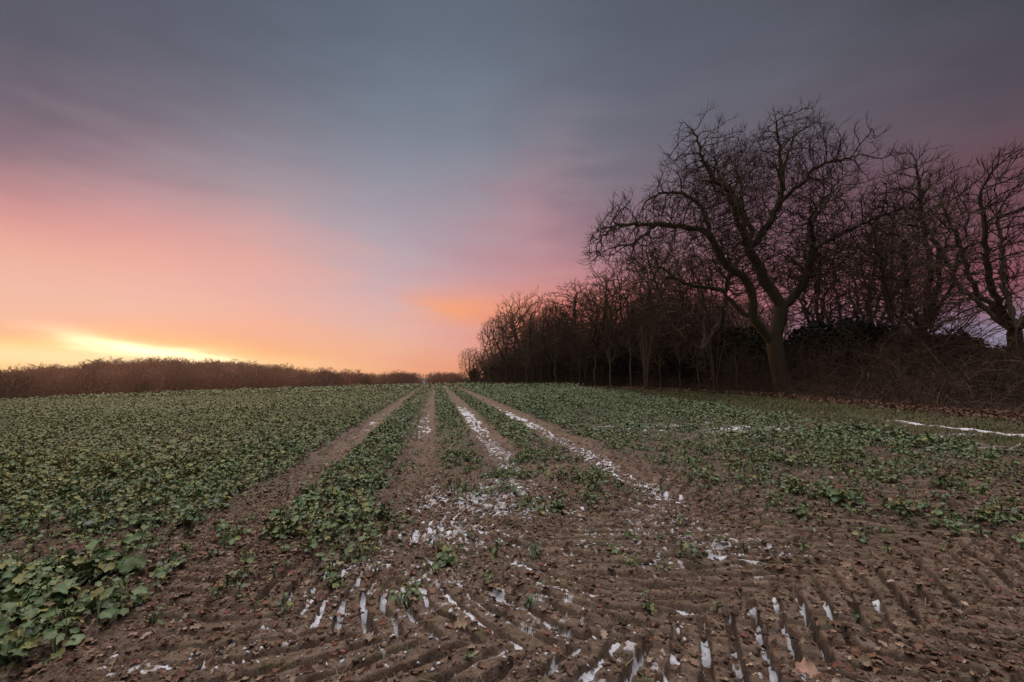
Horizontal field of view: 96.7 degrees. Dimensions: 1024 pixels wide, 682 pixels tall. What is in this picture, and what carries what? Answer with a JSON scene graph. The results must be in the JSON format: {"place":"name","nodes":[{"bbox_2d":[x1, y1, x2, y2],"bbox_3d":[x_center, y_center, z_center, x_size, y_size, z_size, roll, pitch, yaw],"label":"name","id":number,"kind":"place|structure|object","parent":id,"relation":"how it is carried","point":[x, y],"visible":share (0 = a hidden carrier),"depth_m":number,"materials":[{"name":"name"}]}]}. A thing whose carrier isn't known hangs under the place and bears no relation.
{"place":"outdoors","nodes":[
{"label":"outdoors","id":0,"kind":"place"},
{"bbox_2d":[0,378,1023,681],"bbox_3d":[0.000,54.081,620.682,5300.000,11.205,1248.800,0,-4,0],"label":"ground","id":1,"kind":"structure","parent":0,"point":[488,652],"depth_m":3.61,"materials":[{"name":"soil"}]},
{"bbox_2d":[0,370,42,398],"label":"bush","id":2,"kind":"object","parent":1,"relation":"on","point":[3,391],"visible":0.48,"depth_m":78.80,"materials":[{"name":"brown plant"}]},
{"bbox_2d":[0,576,80,618],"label":"oilseed plant","id":3,"kind":"object","parent":1,"relation":"on","point":[62,588],"visible":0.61,"depth_m":3.23,"materials":[{"name":"green plant"}]},
{"bbox_2d":[60,532,146,584],"bbox_3d":[-3.410,1.837,3.806,0.550,0.412,0.382,0,-4,0],"label":"oilseed plant","id":4,"kind":"object","parent":1,"relation":"on","point":[108,562],"visible":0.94,"depth_m":3.77,"materials":[{"name":"green plant"}]},
{"bbox_2d":[133,377,153,392],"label":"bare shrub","id":5,"kind":"object","parent":1,"relation":"on","point":[148,386],"visible":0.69,"depth_m":83.45,"materials":[{"name":"plant"}]},
{"bbox_2d":[172,505,197,525],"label":"oilseed plant","id":6,"kind":"object","parent":1,"relation":"on","point":[187,516],"visible":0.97,"depth_m":5.06,"materials":[{"name":"green plant"}]},
{"bbox_2d":[0,356,464,398],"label":"wood","id":7,"kind":"object","parent":1,"relation":"on","point":[96,376],"visible":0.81,"depth_m":163.64,"materials":[{"name":"brown plant"}]},
{"bbox_2d":[307,370,345,386],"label":"bush","id":8,"kind":"object","parent":1,"relation":"on","point":[326,380],"visible":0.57,"depth_m":116.91,"materials":[{"name":"brown plant"}]},
{"bbox_2d":[361,374,371,384],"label":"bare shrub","id":9,"kind":"object","parent":1,"relation":"on","point":[363,383],"visible":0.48,"depth_m":115.36,"materials":[{"name":"plant"}]},
{"bbox_2d":[373,503,391,520],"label":"oilseed plant","id":10,"kind":"object","parent":1,"relation":"on","point":[381,511],"visible":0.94,"depth_m":5.32,"materials":[{"name":"green plant"}]},
{"bbox_2d":[401,373,417,383],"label":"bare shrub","id":11,"kind":"object","parent":1,"relation":"on","point":[409,379],"visible":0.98,"depth_m":103.46,"materials":[{"name":"plant"}]},
{"bbox_2d":[402,578,423,613],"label":"oilseed plant","id":12,"kind":"object","parent":1,"relation":"on","point":[413,590],"visible":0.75,"depth_m":3.32,"materials":[{"name":"green plant"}]},
{"bbox_2d":[375,373,480,383],"bbox_3d":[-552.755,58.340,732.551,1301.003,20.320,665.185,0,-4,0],"label":"distant treeline","id":13,"kind":"object","parent":1,"relation":"on","point":[427,375],"visible":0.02,"depth_m":1045.77,"materials":[{"name":"brown plant"}]},
{"bbox_2d":[435,544,458,566],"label":"oilseed plant","id":14,"kind":"object","parent":1,"relation":"on","point":[444,559],"visible":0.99,"depth_m":3.86,"materials":[{"name":"green plant"}]},
{"bbox_2d":[454,617,468,628],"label":"fallen leaf","id":15,"kind":"object","parent":1,"relation":"on","point":[459,622],"visible":1,"depth_m":2.90,"materials":[{"name":"beige plant"}]},
{"bbox_2d":[456,348,485,380],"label":"ivy tree","id":16,"kind":"object","parent":1,"relation":"on","point":[474,371],"visible":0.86,"depth_m":89.24,"materials":[{"name":"brown plant"}]},
{"bbox_2d":[471,347,492,378],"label":"bare shrub","id":17,"kind":"object","parent":1,"relation":"on","point":[481,362],"visible":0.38,"depth_m":89.80,"materials":[{"name":"brown plant"}]},
{"bbox_2d":[478,356,501,381],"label":"bare shrub","id":18,"kind":"object","parent":1,"relation":"on","point":[486,368],"visible":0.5,"depth_m":85.36,"materials":[{"name":"brown plant"}]},
{"bbox_2d":[477,315,517,378],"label":"bare tree","id":19,"kind":"object","parent":1,"relation":"on","point":[486,346],"visible":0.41,"depth_m":81.64,"materials":[{"name":"brown plant"}]},
{"bbox_2d":[494,338,511,379],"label":"sapling","id":20,"kind":"object","parent":1,"relation":"on","point":[502,358],"visible":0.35,"depth_m":75.81,"materials":[{"name":"brown plant"}]},
{"bbox_2d":[491,353,520,376],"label":"bare tree","id":21,"kind":"object","parent":1,"relation":"on","point":[502,367],"visible":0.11,"depth_m":83.55,"materials":[{"name":"brown plant"}]},
{"bbox_2d":[0,381,1023,681],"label":"oilseed crop","id":22,"kind":"object","parent":1,"relation":"on","point":[66,425],"visible":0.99,"depth_m":8.30,"materials":[{"name":"green plant"}]},
{"bbox_2d":[0,384,1023,681],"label":"leaf litter","id":23,"kind":"object","parent":1,"relation":"on","point":[854,650],"visible":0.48,"depth_m":3.67,"materials":[{"name":"plant"}]},
{"bbox_2d":[0,453,1023,681],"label":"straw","id":24,"kind":"object","parent":1,"relation":"on","point":[569,572],"visible":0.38,"depth_m":3.57,"materials":[{"name":"beige plant"}]},
{"bbox_2d":[483,309,546,382],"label":"bare tree","id":25,"kind":"object","parent":1,"relation":"on","point":[513,367],"visible":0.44,"depth_m":73.97,"materials":[{"name":"brown plant"}]},
{"bbox_2d":[488,285,569,383],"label":"bare tree","id":26,"kind":"object","parent":1,"relation":"on","point":[515,335],"visible":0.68,"depth_m":68.38,"materials":[{"name":"brown plant"}]},
{"bbox_2d":[527,542,542,559],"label":"oilseed plant","id":27,"kind":"object","parent":1,"relation":"on","point":[535,551],"visible":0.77,"depth_m":4.07,"materials":[{"name":"green plant"}]},
{"bbox_2d":[518,316,563,345],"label":"bare tree","id":28,"kind":"object","parent":1,"relation":"on","point":[535,328],"visible":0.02,"depth_m":88.74,"materials":[{"name":"grey plant"}]},
{"bbox_2d":[517,299,577,382],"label":"bare tree","id":29,"kind":"object","parent":1,"relation":"on","point":[548,360],"visible":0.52,"depth_m":64.96,"materials":[{"name":"brown plant"}]},
{"bbox_2d":[528,329,571,381],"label":"bare shrub","id":30,"kind":"object","parent":1,"relation":"on","point":[552,365],"visible":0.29,"depth_m":67.44,"materials":[{"name":"brown plant"}]},
{"bbox_2d":[538,328,568,381],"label":"sapling","id":31,"kind":"object","parent":1,"relation":"on","point":[553,352],"visible":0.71,"depth_m":62.02,"materials":[{"name":"brown plant"}]},
{"bbox_2d":[524,314,586,349],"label":"bare tree","id":32,"kind":"object","parent":1,"relation":"on","point":[548,332],"visible":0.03,"depth_m":91.08,"materials":[{"name":"brown plant"}]},
{"bbox_2d":[549,497,565,513],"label":"oilseed plant","id":33,"kind":"object","parent":1,"relation":"on","point":[557,506],"visible":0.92,"depth_m":5.54,"materials":[{"name":"green plant"}]},
{"bbox_2d":[96,403,1023,681],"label":"snow","id":34,"kind":"structure","parent":1,"relation":"on","point":[636,665],"depth_m":3.52,"materials":[{"name":"white snow"}]},
{"bbox_2d":[543,328,576,381],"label":"bare shrub","id":35,"kind":"object","parent":1,"relation":"on","point":[564,370],"visible":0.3,"depth_m":66.37,"materials":[{"name":"brown plant"}]},
{"bbox_2d":[541,279,597,380],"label":"bare tree","id":36,"kind":"object","parent":1,"relation":"on","point":[566,330],"visible":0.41,"depth_m":61.61,"materials":[{"name":"brown plant"}]},
{"bbox_2d":[564,316,588,375],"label":"bare tree","id":37,"kind":"object","parent":1,"relation":"on","point":[578,334],"visible":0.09,"depth_m":65.82,"materials":[{"name":"grey plant"}]},
{"bbox_2d":[568,337,600,381],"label":"bare shrub","id":38,"kind":"object","parent":1,"relation":"on","point":[583,360],"visible":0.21,"depth_m":60.99,"materials":[{"name":"brown plant"}]},
{"bbox_2d":[547,287,624,384],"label":"oak tree","id":39,"kind":"object","parent":1,"relation":"on","point":[568,344],"visible":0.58,"depth_m":57.36,"materials":[{"name":"brown plant"}]},
{"bbox_2d":[585,475,600,490],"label":"oilseed plant","id":40,"kind":"object","parent":1,"relation":"on","point":[593,482],"visible":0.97,"depth_m":6.32,"materials":[{"name":"green plant"}]},
{"bbox_2d":[575,313,617,383],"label":"sapling","id":41,"kind":"object","parent":1,"relation":"on","point":[594,357],"visible":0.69,"depth_m":53.96,"materials":[{"name":"brown plant"}]},
{"bbox_2d":[574,327,624,385],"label":"bare shrub","id":42,"kind":"object","parent":1,"relation":"on","point":[594,361],"visible":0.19,"depth_m":56.91,"materials":[{"name":"brown plant"}]},
{"bbox_2d":[569,272,634,385],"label":"bare tree","id":43,"kind":"object","parent":1,"relation":"on","point":[580,323],"visible":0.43,"depth_m":55.77,"materials":[{"name":"brown plant"}]},
{"bbox_2d":[586,342,617,385],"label":"bare shrub","id":44,"kind":"object","parent":1,"relation":"on","point":[602,367],"visible":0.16,"depth_m":55.76,"materials":[{"name":"brown plant"}]},
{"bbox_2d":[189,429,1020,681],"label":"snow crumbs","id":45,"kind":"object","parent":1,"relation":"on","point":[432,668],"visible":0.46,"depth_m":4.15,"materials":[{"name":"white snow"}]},
{"bbox_2d":[581,335,636,373],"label":"bare tree","id":46,"kind":"object","parent":1,"relation":"on","point":[593,353],"visible":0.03,"depth_m":60.27,"materials":[{"name":"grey plant"}]},
{"bbox_2d":[598,333,620,386],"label":"sapling","id":47,"kind":"object","parent":1,"relation":"on","point":[608,358],"visible":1,"depth_m":47.91,"materials":[{"name":"brown plant"}]},
{"bbox_2d":[592,322,636,385],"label":"bare shrub","id":48,"kind":"object","parent":1,"relation":"on","point":[612,357],"visible":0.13,"depth_m":53.72,"materials":[{"name":"brown plant"}]},
{"bbox_2d":[596,268,645,385],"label":"bare tree","id":49,"kind":"object","parent":1,"relation":"on","point":[621,310],"visible":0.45,"depth_m":52.25,"materials":[{"name":"brown plant"}]},
{"bbox_2d":[599,335,648,382],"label":"bare shrub","id":50,"kind":"object","parent":1,"relation":"on","point":[615,363],"visible":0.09,"depth_m":53.21,"materials":[{"name":"brown plant"}]},
{"bbox_2d":[597,341,655,382],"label":"evergreen bush","id":51,"kind":"object","parent":1,"relation":"on","point":[617,367],"visible":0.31,"depth_m":50.12,"materials":[{"name":"grey plant"}]},
{"bbox_2d":[615,319,644,385],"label":"sapling","id":52,"kind":"object","parent":1,"relation":"on","point":[629,348],"visible":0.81,"depth_m":46.85,"materials":[{"name":"brown plant"}]},
{"bbox_2d":[611,308,661,359],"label":"bare tree","id":53,"kind":"object","parent":1,"relation":"on","point":[630,329],"visible":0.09,"depth_m":52.07,"materials":[{"name":"grey plant"}]},
{"bbox_2d":[586,243,690,385],"bbox_3d":[13.967,-2.951,50.286,11.688,16.708,11.215,0,-4,0],"label":"bare tree","id":54,"kind":"object","parent":1,"relation":"on","point":[614,327],"visible":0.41,"depth_m":49.10,"materials":[{"name":"brown plant"}]},
{"bbox_2d":[627,315,662,388],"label":"hazel bush","id":55,"kind":"object","parent":1,"relation":"on","point":[646,370],"visible":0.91,"depth_m":41.91,"materials":[{"name":"brown plant"}]},
{"bbox_2d":[640,589,657,616],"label":"oilseed plant","id":56,"kind":"object","parent":1,"relation":"on","point":[651,606],"visible":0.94,"depth_m":3.17,"materials":[{"name":"green plant"}]},
{"bbox_2d":[622,293,690,344],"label":"bare tree","id":57,"kind":"object","parent":1,"relation":"on","point":[642,318],"visible":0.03,"depth_m":54.82,"materials":[{"name":"grey plant"}]},
{"bbox_2d":[642,335,674,385],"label":"sapling","id":58,"kind":"object","parent":1,"relation":"on","point":[659,356],"visible":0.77,"depth_m":42.84,"materials":[{"name":"brown plant"}]},
{"bbox_2d":[645,335,680,386],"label":"bare shrub","id":59,"kind":"object","parent":1,"relation":"on","point":[651,365],"visible":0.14,"depth_m":47.19,"materials":[{"name":"brown plant"}]},
{"bbox_2d":[652,325,678,386],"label":"evergreen bush","id":60,"kind":"object","parent":1,"relation":"on","point":[664,368],"visible":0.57,"depth_m":45.45,"materials":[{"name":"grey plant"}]},
{"bbox_2d":[627,301,716,386],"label":"bare tree","id":61,"kind":"object","parent":1,"relation":"on","point":[710,326],"visible":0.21,"depth_m":45.53,"materials":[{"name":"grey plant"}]},
{"bbox_2d":[622,250,733,384],"bbox_3d":[16.850,-2.422,46.497,10.366,14.893,10.881,3,-5,-31],"label":"bare tree","id":62,"kind":"object","parent":1,"relation":"on","point":[667,299],"visible":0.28,"depth_m":45.41,"materials":[{"name":"grey plant"}]},
{"bbox_2d":[645,285,711,320],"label":"bare tree","id":63,"kind":"object","parent":1,"relation":"on","point":[687,299],"visible":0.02,"depth_m":65.73,"materials":[{"name":"grey plant"}]},
{"bbox_2d":[667,327,691,386],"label":"sapling","id":64,"kind":"object","parent":1,"relation":"on","point":[677,356],"visible":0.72,"depth_m":39.95,"materials":[{"name":"brown plant"}]},
{"bbox_2d":[674,351,719,387],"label":"evergreen bush","id":65,"kind":"object","parent":1,"relation":"on","point":[684,369],"visible":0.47,"depth_m":39.45,"materials":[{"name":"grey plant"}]},
{"bbox_2d":[683,337,710,388],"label":"sapling","id":66,"kind":"object","parent":1,"relation":"on","point":[702,366],"visible":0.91,"depth_m":34.87,"materials":[{"name":"brown plant"}]},
{"bbox_2d":[676,332,733,387],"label":"bare shrub","id":67,"kind":"object","parent":1,"relation":"on","point":[693,351],"visible":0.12,"depth_m":42.98,"materials":[{"name":"brown plant"}]},
{"bbox_2d":[625,217,789,388],"bbox_3d":[16.228,-3.316,39.319,12.801,15.606,12.971,2,-5,-28],"label":"oak tree","id":68,"kind":"object","parent":1,"relation":"on","point":[719,320],"visible":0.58,"depth_m":39.03,"materials":[{"name":"brown plant"}]},
{"bbox_2d":[670,291,749,348],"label":"bare tree","id":69,"kind":"object","parent":1,"relation":"on","point":[730,317],"visible":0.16,"depth_m":44.47,"materials":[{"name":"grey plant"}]},
{"bbox_2d":[696,315,732,392],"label":"hazel bush","id":70,"kind":"object","parent":1,"relation":"on","point":[712,369],"visible":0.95,"depth_m":31.92,"materials":[{"name":"brown plant"}]},
{"bbox_2d":[443,258,1023,419],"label":"undergrowth","id":71,"kind":"object","parent":1,"relation":"on","point":[932,393],"visible":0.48,"depth_m":21.38,"materials":[{"name":"brown plant"}]},
{"bbox_2d":[705,324,766,379],"bbox_3d":[21.233,1.405,42.054,6.438,6.176,6.360,3,-5,-33],"label":"evergreen bush","id":72,"kind":"object","parent":1,"relation":"on","point":[756,337],"visible":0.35,"depth_m":40.98,"materials":[{"name":"green plant"}]},
{"bbox_2d":[723,342,749,390],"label":"sapling","id":73,"kind":"object","parent":1,"relation":"on","point":[734,351],"visible":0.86,"depth_m":32.87,"materials":[{"name":"brown plant"}]},
{"bbox_2d":[713,287,796,341],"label":"bare tree","id":74,"kind":"object","parent":1,"relation":"on","point":[767,322],"visible":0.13,"depth_m":48.23,"materials":[{"name":"grey plant"}]},
{"bbox_2d":[736,307,798,338],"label":"bare tree","id":75,"kind":"object","parent":1,"relation":"on","point":[770,320],"visible":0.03,"depth_m":53.30,"materials":[{"name":"grey plant"}]},
{"bbox_2d":[578,97,974,392],"bbox_3d":[15.184,-6.433,30.735,22.525,20.278,12.811,0,-4,0],"label":"oak tree","id":76,"kind":"object","parent":1,"relation":"on","point":[737,210],"visible":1,"depth_m":29.58,"materials":[{"name":"brown plant"}]},
{"bbox_2d":[585,385,1023,446],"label":"grass","id":77,"kind":"structure","parent":1,"relation":"on","point":[820,407],"depth_m":17.05,"materials":[{"name":"green plant"}]},
{"bbox_2d":[795,657,820,678],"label":"fallen leaf","id":78,"kind":"object","parent":1,"relation":"on","point":[804,666],"visible":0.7,"depth_m":2.48,"materials":[{"name":"beige plant"}]},
{"bbox_2d":[793,324,829,364],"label":"evergreen bush","id":79,"kind":"object","parent":1,"relation":"on","point":[812,341],"visible":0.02,"depth_m":37.80,"materials":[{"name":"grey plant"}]},
{"bbox_2d":[757,229,874,335],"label":"bare tree","id":80,"kind":"object","parent":1,"relation":"on","point":[805,304],"visible":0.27,"depth_m":46.86,"materials":[{"name":"grey plant"}]},
{"bbox_2d":[764,316,889,384],"bbox_3d":[24.985,1.042,36.182,8.837,6.025,8.747,3,-5,-34],"label":"evergreen bush","id":81,"kind":"object","parent":1,"relation":"on","point":[804,330],"visible":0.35,"depth_m":34.35,"materials":[{"name":"green plant"}]},
{"bbox_2d":[830,487,864,507],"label":"oilseed plant","id":82,"kind":"object","parent":1,"relation":"on","point":[852,498],"visible":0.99,"depth_m":5.29,"materials":[{"name":"green plant"}]},
{"bbox_2d":[829,313,870,365],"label":"evergreen bush","id":83,"kind":"object","parent":1,"relation":"on","point":[851,320],"visible":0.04,"depth_m":35.90,"materials":[{"name":"grey plant"}]},
{"bbox_2d":[762,214,942,334],"bbox_3d":[31.102,-3.715,42.230,12.997,16.561,14.353,1,-4,-11],"label":"bare tree","id":84,"kind":"object","parent":1,"relation":"on","point":[822,307],"visible":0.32,"depth_m":42.24,"materials":[{"name":"brown plant"}]},
{"bbox_2d":[806,231,937,330],"bbox_3d":[35.967,-3.700,46.023,11.415,16.986,11.868,-3,-5,36],"label":"bare tree","id":85,"kind":"object","parent":1,"relation":"on","point":[858,289],"visible":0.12,"depth_m":45.38,"materials":[{"name":"grey plant"}]},
{"bbox_2d":[837,321,906,379],"bbox_3d":[27.291,1.065,34.035,4.775,5.349,4.834,2,-5,-20],"label":"evergreen bush","id":86,"kind":"object","parent":1,"relation":"on","point":[872,327],"visible":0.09,"depth_m":33.47,"materials":[{"name":"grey plant"}]},
{"bbox_2d":[851,341,903,392],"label":"bare shrub","id":87,"kind":"object","parent":1,"relation":"on","point":[876,362],"visible":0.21,"depth_m":25.61,"materials":[{"name":"brown plant"}]},
{"bbox_2d":[869,333,905,373],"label":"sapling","id":88,"kind":"object","parent":1,"relation":"on","point":[884,350],"visible":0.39,"depth_m":25.95,"materials":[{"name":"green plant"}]},
{"bbox_2d":[839,186,940,334],"bbox_3d":[27.586,-3.750,33.277,6.022,15.084,5.792,3,-5,-31],"label":"bare tree","id":89,"kind":"object","parent":1,"relation":"on","point":[873,294],"visible":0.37,"depth_m":33.24,"materials":[{"name":"grey plant"}]},
{"bbox_2d":[865,330,973,385],"bbox_3d":[27.696,1.226,30.912,5.859,4.634,5.800,3,-6,-38],"label":"evergreen bush","id":90,"kind":"object","parent":1,"relation":"on","point":[894,340],"visible":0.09,"depth_m":30.10,"materials":[{"name":"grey plant"}]},
{"bbox_2d":[846,138,998,391],"bbox_3d":[25.119,-4.808,28.235,7.011,16.523,7.008,2,-5,-23],"label":"bare tree","id":91,"kind":"object","parent":1,"relation":"on","point":[882,278],"visible":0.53,"depth_m":27.95,"materials":[{"name":"brown plant"}]},
{"bbox_2d":[884,279,990,392],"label":"bare tree","id":92,"kind":"object","parent":1,"relation":"on","point":[931,325],"visible":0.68,"depth_m":24.83,"materials":[{"name":"brown plant"}]},
{"bbox_2d":[881,136,1023,395],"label":"oak tree","id":93,"kind":"object","parent":1,"relation":"on","point":[996,310],"visible":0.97,"depth_m":22.22,"materials":[{"name":"brown plant"}]},
{"bbox_2d":[938,343,1003,397],"bbox_3d":[20.909,1.504,20.721,2.412,2.914,2.127,1,-5,-19],"label":"bare shrub","id":94,"kind":"object","parent":1,"relation":"on","point":[961,367],"visible":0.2,"depth_m":20.75,"materials":[{"name":"brown plant"}]},
{"bbox_2d":[947,330,996,387],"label":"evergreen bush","id":95,"kind":"object","parent":1,"relation":"on","point":[954,338],"visible":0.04,"depth_m":30.39,"materials":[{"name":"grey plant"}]},
{"bbox_2d":[960,342,993,389],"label":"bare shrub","id":96,"kind":"object","parent":1,"relation":"on","point":[976,354],"visible":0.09,"depth_m":28.70,"materials":[{"name":"grey plant"}]},
{"bbox_2d":[968,346,1011,380],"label":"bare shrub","id":97,"kind":"object","parent":1,"relation":"on","point":[990,357],"visible":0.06,"depth_m":27.88,"materials":[{"name":"grey plant"}]},
{"bbox_2d":[962,337,1019,401],"bbox_3d":[20.461,1.330,19.258,2.563,3.096,2.260,2,-5,-22],"label":"bare shrub","id":98,"kind":"object","parent":1,"relation":"on","point":[984,365],"visible":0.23,"depth_m":19.32,"materials":[{"name":"brown plant"}]},
{"bbox_2d":[966,336,1016,404],"bbox_3d":[18.890,1.243,17.928,1.596,3.158,1.810,-4,-6,41],"label":"hazel bush","id":99,"kind":"object","parent":1,"relation":"on","point":[990,381],"visible":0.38,"depth_m":17.91,"materials":[{"name":"brown plant"}]},
{"bbox_2d":[978,339,1023,406],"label":"bare shrub","id":100,"kind":"object","parent":1,"relation":"on","point":[1003,375],"visible":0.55,"depth_m":17.11,"materials":[{"name":"brown plant"}]},
{"bbox_2d":[0,0,1023,377],"label":"sky","id":101,"kind":"structure","parent":0,"point":[353,185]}
]}

